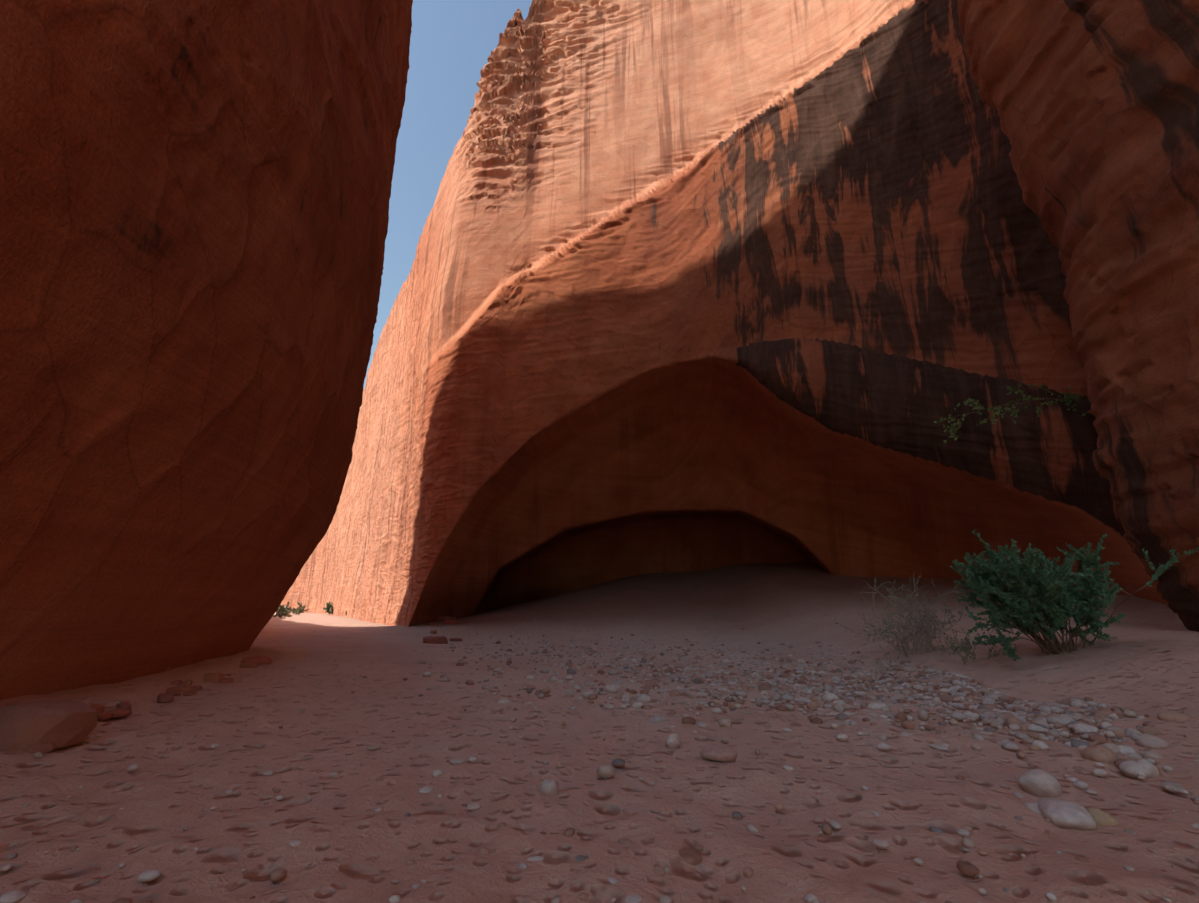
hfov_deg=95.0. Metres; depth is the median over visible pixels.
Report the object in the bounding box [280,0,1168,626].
canyon wall
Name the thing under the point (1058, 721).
cobbles
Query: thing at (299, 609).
bush
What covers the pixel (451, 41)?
sky
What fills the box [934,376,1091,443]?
boxelder tree
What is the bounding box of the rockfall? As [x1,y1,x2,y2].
[0,616,511,753]
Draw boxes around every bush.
[273,601,292,617]
[290,602,308,614]
[323,601,333,613]
[833,570,993,664]
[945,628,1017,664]
[950,529,1198,660]
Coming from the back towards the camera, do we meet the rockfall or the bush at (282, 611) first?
the bush at (282, 611)
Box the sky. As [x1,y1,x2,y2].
[363,0,531,389]
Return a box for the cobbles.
[0,619,1198,902]
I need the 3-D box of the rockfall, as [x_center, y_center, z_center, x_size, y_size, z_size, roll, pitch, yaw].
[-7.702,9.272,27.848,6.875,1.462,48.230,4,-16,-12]
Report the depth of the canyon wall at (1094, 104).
13.59 m
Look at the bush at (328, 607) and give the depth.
82.15 m
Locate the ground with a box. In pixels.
[0,562,1198,902]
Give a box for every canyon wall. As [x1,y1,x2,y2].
[0,0,412,699]
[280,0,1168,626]
[957,0,1198,631]

